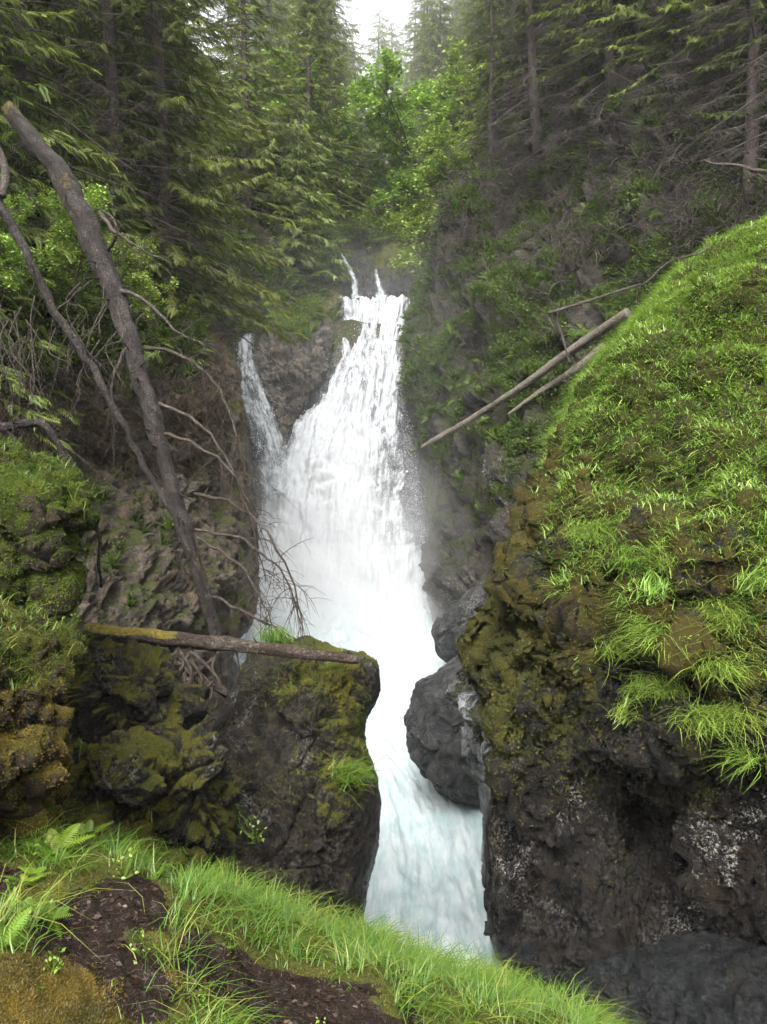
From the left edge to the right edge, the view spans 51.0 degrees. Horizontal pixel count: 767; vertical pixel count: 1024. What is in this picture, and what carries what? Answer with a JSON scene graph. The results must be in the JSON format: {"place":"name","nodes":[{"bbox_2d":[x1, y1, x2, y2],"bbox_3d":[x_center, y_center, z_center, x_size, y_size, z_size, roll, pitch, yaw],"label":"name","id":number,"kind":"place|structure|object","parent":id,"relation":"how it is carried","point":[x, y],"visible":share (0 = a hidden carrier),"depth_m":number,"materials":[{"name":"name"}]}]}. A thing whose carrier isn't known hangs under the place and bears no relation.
{"place":"outdoors","nodes":[
{"label":"outdoors","id":0,"kind":"place"},
{"bbox_2d":[0,318,259,731],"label":"cliff","id":1,"kind":"structure","parent":0,"point":[148,569],"depth_m":16.61,"materials":[{"name":"stone"}]},
{"bbox_2d":[0,187,58,294],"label":"leafy bush","id":2,"kind":"object","parent":1,"relation":"on","point":[7,240],"visible":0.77,"depth_m":12.61,"materials":[{"name":"green plant"}]},
{"bbox_2d":[30,179,122,318],"bbox_3d":[-5.146,-4.517,13.730,1.592,2.201,2.173,-6,8,-43],"label":"leafy bush","id":3,"kind":"object","parent":1,"relation":"on","point":[59,233],"visible":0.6,"depth_m":13.70,"materials":[{"name":"green plant"}]},
{"bbox_2d":[0,288,216,622],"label":"undergrowth","id":4,"kind":"object","parent":1,"relation":"on","point":[199,332],"visible":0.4,"depth_m":17.46,"materials":[{"name":"green plant"}]},
{"bbox_2d":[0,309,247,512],"bbox_3d":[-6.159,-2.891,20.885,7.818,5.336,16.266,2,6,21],"label":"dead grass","id":5,"kind":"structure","parent":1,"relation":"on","point":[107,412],"depth_m":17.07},
{"bbox_2d":[0,302,258,491],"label":"dead twigs","id":6,"kind":"object","parent":1,"relation":"on","point":[24,402],"visible":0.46,"depth_m":17.34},
{"bbox_2d":[107,232,179,321],"bbox_3d":[-4.764,-4.427,15.193,1.738,1.761,1.274,3,7,29],"label":"leafy bush","id":7,"kind":"object","parent":1,"relation":"on","point":[140,279],"visible":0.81,"depth_m":15.09,"materials":[{"name":"green plant"}]},
{"bbox_2d":[185,0,454,117],"label":"sky","id":8,"kind":"structure","parent":0,"point":[393,8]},
{"bbox_2d":[0,809,646,1023],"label":"bank","id":9,"kind":"structure","parent":0,"point":[361,979],"depth_m":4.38,"materials":[{"name":"plant"}]},
{"bbox_2d":[0,577,92,844],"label":"moss mound","id":10,"kind":"object","parent":9,"relation":"on","point":[40,790],"visible":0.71,"depth_m":4.80,"materials":[{"name":"plant"}]},
{"bbox_2d":[17,823,92,861],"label":"fern","id":11,"kind":"object","parent":9,"relation":"on","point":[70,834],"visible":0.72,"depth_m":4.86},
{"bbox_2d":[0,602,214,1023],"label":"moss","id":12,"kind":"object","parent":9,"relation":"on","point":[29,987],"visible":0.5,"depth_m":3.42,"materials":[{"name":"plant"}]},
{"bbox_2d":[0,835,417,1023],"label":"undergrowth","id":13,"kind":"object","parent":9,"relation":"on","point":[29,870],"visible":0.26,"depth_m":4.28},
{"bbox_2d":[0,862,425,1023],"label":"litter","id":14,"kind":"object","parent":9,"relation":"on","point":[137,979],"visible":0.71,"depth_m":4.20,"materials":[{"name":"bark chips"},{"name":"dead leaves"},{"name":"soil"}]},
{"bbox_2d":[228,294,430,687],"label":"waterfall","id":15,"kind":"structure","parent":0,"point":[328,501],"depth_m":32.83,"materials":[{"name":"white liquid"}]},
{"bbox_2d":[234,221,428,602],"bbox_3d":[-3.290,-3.524,35.085,18.768,22.674,18.854,0,6,0],"label":"stream bed","id":16,"kind":"object","parent":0,"point":[364,262],"visible":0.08,"depth_m":35.76,"materials":[{"name":"stone"}]},
{"bbox_2d":[238,332,287,494],"bbox_3d":[-5.537,-4.889,34.751,2.112,7.934,6.421,-2,6,-22],"label":"side fall","id":17,"kind":"object","parent":16,"relation":"on","point":[244,345],"visible":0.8,"depth_m":33.29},
{"bbox_2d":[331,205,435,268],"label":"undergrowth","id":18,"kind":"object","parent":16,"relation":"on","point":[367,222],"visible":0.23,"depth_m":42.38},
{"bbox_2d":[231,290,472,842],"bbox_3d":[-1.957,-1.330,27.508,10.085,16.023,23.504,-1,6,-6],"label":"spray","id":19,"kind":"object","parent":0,"point":[366,484],"visible":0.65,"depth_m":33.10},
{"bbox_2d":[233,599,501,972],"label":"river","id":20,"kind":"structure","parent":0,"point":[428,871],"depth_m":18.51,"materials":[{"name":"liquid"}]},
{"bbox_2d":[201,635,381,927],"bbox_3d":[-1.543,4.886,11.791,3.039,6.683,7.961,0,6,0],"label":"rock outcrop","id":21,"kind":"object","parent":20,"relation":"on","point":[353,853],"visible":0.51,"depth_m":9.25,"materials":[{"name":"stone"}]},
{"bbox_2d":[2,101,330,676],"bbox_3d":[-3.440,-1.762,11.529,5.870,9.042,1.648,2,6,22],"label":"dead tree","id":22,"kind":"object","parent":21,"relation":"on","point":[96,249],"visible":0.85,"depth_m":11.71,"materials":[{"name":"brown wood"}]},
{"bbox_2d":[0,280,149,434],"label":"dead twigs","id":23,"kind":"object","parent":22,"relation":"hanging from","point":[22,367],"visible":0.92,"depth_m":11.89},
{"bbox_2d":[0,145,209,589],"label":"dead tree","id":24,"kind":"object","parent":22,"relation":"attached to","point":[9,221],"visible":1,"depth_m":10.96,"materials":[{"name":"brown wood"}]},
{"bbox_2d":[78,623,358,673],"bbox_3d":[-1.877,1.512,9.065,3.220,0.649,0.245,-1,6,-10],"label":"fallen log","id":25,"kind":"object","parent":21,"relation":"on","point":[178,640],"visible":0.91,"depth_m":9.00,"materials":[{"name":"brown wood"}]},
{"bbox_2d":[318,753,390,802],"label":"grass tuft","id":26,"kind":"object","parent":21,"relation":"on","point":[352,777],"visible":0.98,"depth_m":9.03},
{"bbox_2d":[403,654,479,806],"bbox_3d":[1.682,5.035,18.837,2.454,4.294,3.001,0,6,0],"label":"boulder","id":27,"kind":"object","parent":20,"relation":"in","point":[434,720],"visible":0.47,"depth_m":17.63,"materials":[{"name":"stone"}]},
{"bbox_2d":[6,40,766,392],"bbox_3d":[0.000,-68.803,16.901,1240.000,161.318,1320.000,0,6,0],"label":"terrain","id":28,"kind":"structure","parent":0,"point":[346,330],"depth_m":36.72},
{"bbox_2d":[0,0,80,263],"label":"young spruce","id":29,"kind":"object","parent":28,"relation":"on","point":[15,98],"visible":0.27,"depth_m":15.30,"materials":[{"name":"green plant"}]},
{"bbox_2d":[0,199,86,476],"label":"young spruce","id":30,"kind":"object","parent":28,"relation":"on","point":[37,345],"visible":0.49,"depth_m":14.52,"materials":[{"name":"green plant"}]},
{"bbox_2d":[0,0,119,263],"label":"spruce tree","id":31,"kind":"object","parent":28,"relation":"on","point":[40,47],"visible":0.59,"depth_m":14.24,"materials":[{"name":"green plant"}]},
{"bbox_2d":[6,86,122,309],"bbox_3d":[-7.072,-6.444,16.761,3.078,4.564,3.222,2,6,22],"label":"young spruce","id":32,"kind":"object","parent":28,"relation":"on","point":[82,182],"visible":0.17,"depth_m":16.45,"materials":[{"name":"green plant"}]},
{"bbox_2d":[0,0,175,326],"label":"spruce tree","id":33,"kind":"object","parent":28,"relation":"on","point":[19,76],"visible":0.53,"depth_m":15.86,"materials":[{"name":"plant"}]},
{"bbox_2d":[32,97,145,292],"bbox_3d":[-7.138,-6.978,18.240,3.296,4.488,3.348,-4,7,-35],"label":"young spruce","id":34,"kind":"object","parent":28,"relation":"on","point":[80,117],"visible":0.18,"depth_m":18.01,"materials":[{"name":"green plant"}]},
{"bbox_2d":[0,0,185,246],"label":"spruce tree","id":35,"kind":"object","parent":28,"relation":"on","point":[35,68],"visible":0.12,"depth_m":20.04,"materials":[{"name":"green plant"}]},
{"bbox_2d":[3,0,237,329],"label":"spruce tree","id":36,"kind":"object","parent":28,"relation":"on","point":[110,65],"visible":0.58,"depth_m":18.88,"materials":[{"name":"plant"}]},
{"bbox_2d":[3,0,237,265],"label":"spruce tree","id":37,"kind":"object","parent":28,"relation":"on","point":[146,53],"visible":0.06,"depth_m":21.68,"materials":[{"name":"green plant"}]},
{"bbox_2d":[61,635,209,877],"bbox_3d":[-4.089,3.659,10.688,4.188,6.295,13.259,-3,7,-29],"label":"ledge rock","id":38,"kind":"object","parent":28,"relation":"on","point":[96,727],"visible":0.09,"depth_m":6.99,"materials":[{"name":"stone"}]},
{"bbox_2d":[0,442,99,618],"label":"moss mound","id":39,"kind":"object","parent":38,"relation":"on","point":[45,549],"visible":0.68,"depth_m":6.59,"materials":[{"name":"plant"}]},
{"bbox_2d":[0,440,100,618],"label":"moss","id":40,"kind":"object","parent":39,"relation":"on","point":[20,474],"visible":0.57,"depth_m":6.65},
{"bbox_2d":[0,416,102,587],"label":"dead root","id":41,"kind":"object","parent":39,"relation":"on","point":[7,428],"visible":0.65,"depth_m":7.92,"materials":[{"name":"brown wood"}]},
{"bbox_2d":[72,725,183,831],"bbox_3d":[-2.496,2.470,7.392,1.194,1.460,2.047,-3,7,-23],"label":"mossy boulder","id":42,"kind":"object","parent":38,"relation":"on","point":[125,792],"visible":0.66,"depth_m":6.59,"materials":[{"name":"stone"}]},
{"bbox_2d":[88,636,209,735],"bbox_3d":[-2.981,2.215,8.941,1.583,1.820,2.314,-5,8,-41],"label":"mossy boulder","id":43,"kind":"object","parent":38,"relation":"on","point":[196,713],"visible":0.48,"depth_m":8.20,"materials":[{"name":"stone"}]},
{"bbox_2d":[0,432,382,912],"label":"grass","id":44,"kind":"structure","parent":38,"relation":"on","point":[54,625],"depth_m":6.84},
{"bbox_2d":[166,648,228,724],"bbox_3d":[-2.703,2.586,11.308,1.351,1.260,0.793,0,6,0],"label":"debris","id":45,"kind":"object","parent":38,"relation":"on","point":[193,672],"visible":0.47,"depth_m":11.31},
{"bbox_2d":[152,724,243,865],"bbox_3d":[-1.980,2.808,7.978,1.115,1.606,1.788,0,6,0],"label":"mossy boulder","id":46,"kind":"object","parent":38,"relation":"on","point":[218,773],"visible":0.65,"depth_m":7.40,"materials":[{"name":"stone"}]},
{"bbox_2d":[0,601,569,1023],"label":"moss","id":47,"kind":"object","parent":38,"relation":"on","point":[26,667],"visible":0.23,"depth_m":5.92,"materials":[{"name":"plant"}]},
{"bbox_2d":[65,167,214,391],"bbox_3d":[-6.209,-5.249,19.052,3.954,5.602,3.778,3,7,29],"label":"young spruce","id":48,"kind":"object","parent":28,"relation":"on","point":[155,269],"visible":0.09,"depth_m":18.67,"materials":[{"name":"green plant"}]},
{"bbox_2d":[1,0,320,345],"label":"spruce tree","id":49,"kind":"object","parent":28,"relation":"on","point":[165,185],"visible":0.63,"depth_m":20.44,"materials":[{"name":"green plant"}]},
{"bbox_2d":[129,157,217,325],"bbox_3d":[-6.459,-7.874,23.291,3.386,5.021,3.544,-1,6,-11],"label":"young spruce","id":50,"kind":"object","parent":28,"relation":"on","point":[186,283],"visible":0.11,"depth_m":23.38,"materials":[{"name":"green plant"}]},
{"bbox_2d":[54,0,311,390],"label":"spruce tree","id":51,"kind":"object","parent":28,"relation":"on","point":[206,178],"visible":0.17,"depth_m":23.46,"materials":[{"name":"green plant"}]},
{"bbox_2d":[119,0,260,309],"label":"spruce tree","id":52,"kind":"object","parent":28,"relation":"on","point":[213,143],"visible":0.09,"depth_m":31.53,"materials":[{"name":"green plant"}]},
{"bbox_2d":[183,0,333,249],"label":"spruce tree","id":53,"kind":"object","parent":28,"relation":"on","point":[243,91],"visible":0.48,"depth_m":35.16,"materials":[{"name":"green plant"}]},
{"bbox_2d":[236,0,300,122],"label":"conifer","id":54,"kind":"object","parent":28,"relation":"on","point":[264,3],"visible":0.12,"depth_m":50.66,"materials":[{"name":"green plant"}]},
{"bbox_2d":[250,114,307,202],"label":"young spruce","id":55,"kind":"object","parent":28,"relation":"on","point":[267,188],"visible":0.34,"depth_m":37.50,"materials":[{"name":"green plant"}]},
{"bbox_2d":[224,34,363,198],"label":"alder tree","id":56,"kind":"object","parent":28,"relation":"on","point":[327,125],"visible":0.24,"depth_m":42.09,"materials":[{"name":"green plant"}]},
{"bbox_2d":[264,180,324,268],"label":"young spruce","id":57,"kind":"object","parent":28,"relation":"on","point":[295,242],"visible":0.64,"depth_m":36.52,"materials":[{"name":"green plant"}]},
{"bbox_2d":[251,284,342,450],"bbox_3d":[-4.384,-6.342,40.113,4.900,11.731,14.487,0,6,0],"label":"rock rib","id":58,"kind":"object","parent":28,"relation":"on","point":[305,360],"visible":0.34,"depth_m":35.15,"materials":[{"name":"stone"}]},
{"bbox_2d":[260,280,326,340],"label":"undergrowth","id":59,"kind":"object","parent":58,"relation":"on","point":[309,308],"visible":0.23,"depth_m":36.09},
{"bbox_2d":[264,142,334,251],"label":"young spruce","id":60,"kind":"object","parent":28,"relation":"on","point":[301,163],"visible":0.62,"depth_m":36.97,"materials":[{"name":"green plant"}]},
{"bbox_2d":[267,98,347,239],"bbox_3d":[-3.923,-16.213,38.095,4.459,6.318,4.261,-1,6,-7],"label":"young spruce","id":61,"kind":"object","parent":28,"relation":"on","point":[299,121],"visible":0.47,"depth_m":37.70,"materials":[{"name":"green plant"}]},
{"bbox_2d":[257,0,365,199],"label":"conifer","id":62,"kind":"object","parent":28,"relation":"on","point":[298,5],"visible":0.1,"depth_m":45.50,"materials":[{"name":"green plant"}]},
{"bbox_2d":[257,0,377,239],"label":"spruce tree","id":63,"kind":"object","parent":28,"relation":"on","point":[309,86],"visible":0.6,"depth_m":39.05,"materials":[{"name":"green plant"}]},
{"bbox_2d":[308,205,355,285],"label":"young spruce","id":64,"kind":"object","parent":28,"relation":"on","point":[334,259],"visible":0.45,"depth_m":38.78,"materials":[{"name":"green plant"}]},
{"bbox_2d":[276,0,399,219],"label":"conifer","id":65,"kind":"object","parent":28,"relation":"on","point":[341,29],"visible":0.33,"depth_m":45.62,"materials":[{"name":"green plant"}]},
{"bbox_2d":[338,140,423,218],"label":"alder tree","id":66,"kind":"object","parent":28,"relation":"on","point":[377,176],"visible":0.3,"depth_m":45.92,"materials":[{"name":"green plant"}]},
{"bbox_2d":[359,8,402,219],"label":"conifer","id":67,"kind":"object","parent":28,"relation":"on","point":[371,52],"visible":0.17,"depth_m":60.59,"materials":[{"name":"green plant"}]},
{"bbox_2d":[0,0,766,462],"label":"undergrowth","id":68,"kind":"object","parent":28,"relation":"on","point":[288,280],"visible":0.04,"depth_m":35.12,"materials":[{"name":"green plant"}]},
{"bbox_2d":[324,38,472,250],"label":"alder tree","id":69,"kind":"object","parent":28,"relation":"on","point":[393,121],"visible":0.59,"depth_m":42.24,"materials":[{"name":"green plant"}]},
{"bbox_2d":[375,0,464,214],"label":"conifer","id":70,"kind":"object","parent":28,"relation":"on","point":[415,37],"visible":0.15,"depth_m":50.02,"materials":[{"name":"green plant"}]},
{"bbox_2d":[391,0,469,209],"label":"conifer","id":71,"kind":"object","parent":28,"relation":"on","point":[436,40],"visible":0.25,"depth_m":47.28,"materials":[{"name":"green plant"}]},
{"bbox_2d":[381,103,488,271],"bbox_3d":[3.248,-15.801,40.357,8.082,8.526,6.370,-4,7,-32],"label":"alder tree","id":72,"kind":"object","parent":28,"relation":"on","point":[431,146],"visible":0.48,"depth_m":38.79,"materials":[{"name":"green plant"}]},
{"bbox_2d":[383,36,501,243],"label":"alder tree","id":73,"kind":"object","parent":28,"relation":"on","point":[445,87],"visible":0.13,"depth_m":42.85,"materials":[{"name":"green plant"}]},
{"bbox_2d":[426,0,503,207],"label":"conifer","id":74,"kind":"object","parent":28,"relation":"on","point":[480,3],"visible":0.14,"depth_m":43.69,"materials":[{"name":"green plant"}]},
{"bbox_2d":[492,0,646,176],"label":"dark spruce","id":75,"kind":"object","parent":28,"relation":"on","point":[581,78],"visible":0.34,"depth_m":29.64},
{"bbox_2d":[607,0,762,141],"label":"dark spruce","id":76,"kind":"object","parent":28,"relation":"on","point":[684,6],"visible":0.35,"depth_m":24.66,"materials":[{"name":"green plant"}]},
{"bbox_2d":[403,0,766,622],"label":"cliff","id":77,"kind":"structure","parent":0,"point":[446,585],"depth_m":28.15,"materials":[{"name":"stone"}]},
{"bbox_2d":[431,581,488,662],"bbox_3d":[2.994,3.473,24.122,3.044,3.082,3.208,0,6,0],"label":"boulder","id":78,"kind":"object","parent":77,"relation":"on","point":[449,626],"visible":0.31,"depth_m":23.01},
{"bbox_2d":[424,24,521,205],"bbox_3d":[6.085,-17.618,39.085,6.625,8.867,8.405,-4,7,-31],"label":"alder tree","id":79,"kind":"object","parent":77,"relation":"on","point":[475,85],"visible":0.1,"depth_m":39.08,"materials":[{"name":"green plant"}]},
{"bbox_2d":[428,0,524,212],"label":"dark spruce","id":80,"kind":"object","parent":77,"relation":"on","point":[489,26],"visible":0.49,"depth_m":34.66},
{"bbox_2d":[465,0,595,161],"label":"dark spruce","id":81,"kind":"object","parent":77,"relation":"on","point":[528,6],"visible":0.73,"depth_m":30.56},
{"bbox_2d":[420,283,640,448],"bbox_3d":[4.051,-4.237,25.157,0.836,4.703,8.344,-5,8,-41],"label":"fallen log","id":82,"kind":"object","parent":77,"relation":"on","point":[613,322],"visible":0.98,"depth_m":23.71,"materials":[{"name":"brown wood"}]},
{"bbox_2d":[489,0,616,102],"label":"dark spruce","id":83,"kind":"object","parent":77,"relation":"on","point":[544,11],"visible":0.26,"depth_m":30.18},
{"bbox_2d":[508,343,604,414],"bbox_3d":[5.304,-4.064,24.653,2.961,2.181,0.720,2,6,18],"label":"fallen log","id":84,"kind":"object","parent":77,"relation":"on","point":[570,372],"visible":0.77,"depth_m":24.65,"materials":[{"name":"brown wood"}]},
{"bbox_2d":[394,0,766,480],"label":"undergrowth","id":85,"kind":"object","parent":77,"relation":"on","point":[520,446],"visible":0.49,"depth_m":28.00,"materials":[{"name":"green plant"}]},
{"bbox_2d":[398,0,766,425],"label":"dead twigs","id":86,"kind":"object","parent":77,"relation":"on","point":[678,226],"visible":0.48,"depth_m":26.91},
{"bbox_2d":[402,133,766,577],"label":"grass","id":87,"kind":"structure","parent":77,"relation":"on","point":[471,320],"depth_m":28.08,"materials":[{"name":"green plant"}]},
{"bbox_2d":[529,0,669,186],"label":"dark spruce","id":88,"kind":"object","parent":77,"relation":"on","point":[608,10],"visible":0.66,"depth_m":27.28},
{"bbox_2d":[528,0,678,62],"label":"dark spruce","id":89,"kind":"object","parent":77,"relation":"on","point":[623,17],"visible":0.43,"depth_m":26.64,"materials":[{"name":"green plant"}]},
{"bbox_2d":[538,0,742,100],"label":"dark spruce","id":90,"kind":"object","parent":77,"relation":"on","point":[636,47],"visible":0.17,"depth_m":27.17,"materials":[{"name":"green plant"}]},
{"bbox_2d":[603,0,766,165],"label":"dark spruce","id":91,"kind":"object","parent":77,"relation":"on","point":[654,3],"visible":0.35,"depth_m":24.52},
{"bbox_2d":[628,0,766,242],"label":"dark spruce","id":92,"kind":"object","parent":77,"relation":"on","point":[754,51],"visible":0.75,"depth_m":22.38,"materials":[{"name":"plant"}]},
{"bbox_2d":[688,0,766,177],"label":"dark spruce","id":93,"kind":"object","parent":77,"relation":"on","point":[731,25],"visible":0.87,"depth_m":21.12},
{"bbox_2d":[444,221,766,998],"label":"cliff","id":94,"kind":"structure","parent":0,"point":[542,879],"depth_m":9.36,"materials":[{"name":"stone"}]},
{"bbox_2d":[450,685,490,864],"bbox_3d":[1.337,4.305,11.698,0.941,6.165,3.090,1,6,6],"label":"trickle","id":95,"kind":"object","parent":94,"relation":"on","point":[462,702],"visible":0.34,"depth_m":11.30,"materials":[{"name":"liquid"}]},
{"bbox_2d":[445,228,766,903],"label":"moss","id":96,"kind":"object","parent":94,"relation":"on","point":[527,660],"visible":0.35,"depth_m":9.46,"materials":[{"name":"plant"}]},
{"bbox_2d":[462,257,766,860],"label":"moss","id":97,"kind":"object","parent":94,"relation":"on","point":[639,593],"visible":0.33,"depth_m":8.73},
{"bbox_2d":[578,533,668,590],"bbox_3d":[2.858,0.491,8.595,1.500,0.617,1.184,-5,8,-39],"label":"grass tuft","id":98,"kind":"object","parent":94,"relation":"on","point":[624,559],"visible":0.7,"depth_m":8.63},
{"bbox_2d":[587,626,659,686],"bbox_3d":[2.631,1.607,8.796,1.106,0.706,1.042,0,6,0],"label":"grass tuft","id":99,"kind":"object","parent":94,"relation":"on","point":[622,644],"visible":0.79,"depth_m":8.84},
{"bbox_2d":[524,213,766,709],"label":"grass","id":100,"kind":"structure","parent":94,"relation":"on","point":[746,264],"depth_m":9.87,"materials":[{"name":"plant"}]},
{"bbox_2d":[594,610,708,669],"bbox_3d":[2.785,1.325,8.303,1.325,0.672,1.152,3,7,29],"label":"grass tuft","id":101,"kind":"object","parent":94,"relation":"on","point":[654,628],"visible":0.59,"depth_m":8.31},
{"bbox_2d":[614,663,698,709],"bbox_3d":[2.852,1.863,8.427,0.884,0.470,0.997,2,6,15],"label":"grass tuft","id":102,"kind":"object","parent":94,"relation":"on","point":[671,689],"visible":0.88,"depth_m":8.43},
{"bbox_2d":[625,567,692,609],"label":"grass tuft","id":103,"kind":"object","parent":94,"relation":"on","point":[651,589],"visible":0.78,"depth_m":8.32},
{"bbox_2d":[659,691,755,752],"bbox_3d":[3.256,2.078,7.930,1.193,0.594,1.128,3,7,29],"label":"grass tuft","id":104,"kind":"object","parent":94,"relation":"on","point":[697,724],"visible":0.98,"depth_m":8.00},
{"bbox_2d":[668,599,764,650],"bbox_3d":[3.323,1.110,8.065,1.148,0.530,1.083,0,6,0],"label":"grass tuft","id":105,"kind":"object","parent":94,"relation":"on","point":[727,624],"visible":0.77,"depth_m":8.03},
{"bbox_2d":[670,637,765,702],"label":"grass tuft","id":106,"kind":"object","parent":94,"relation":"on","point":[713,670],"visible":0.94,"depth_m":7.88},
{"bbox_2d":[679,685,766,753],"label":"grass tuft","id":107,"kind":"object","parent":94,"relation":"on","point":[737,712],"visible":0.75,"depth_m":7.93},
{"bbox_2d":[686,736,766,788],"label":"grass tuft","id":108,"kind":"object","parent":94,"relation":"on","point":[744,757],"visible":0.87,"depth_m":8.05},
{"bbox_2d":[705,558,766,610],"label":"grass tuft","id":109,"kind":"object","parent":94,"relation":"on","point":[755,578],"visible":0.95,"depth_m":7.98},
{"bbox_2d":[483,921,766,1023],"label":"rock shelf","id":110,"kind":"object","parent":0,"point":[695,977],"visible":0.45,"depth_m":8.29,"materials":[{"name":"stone"}]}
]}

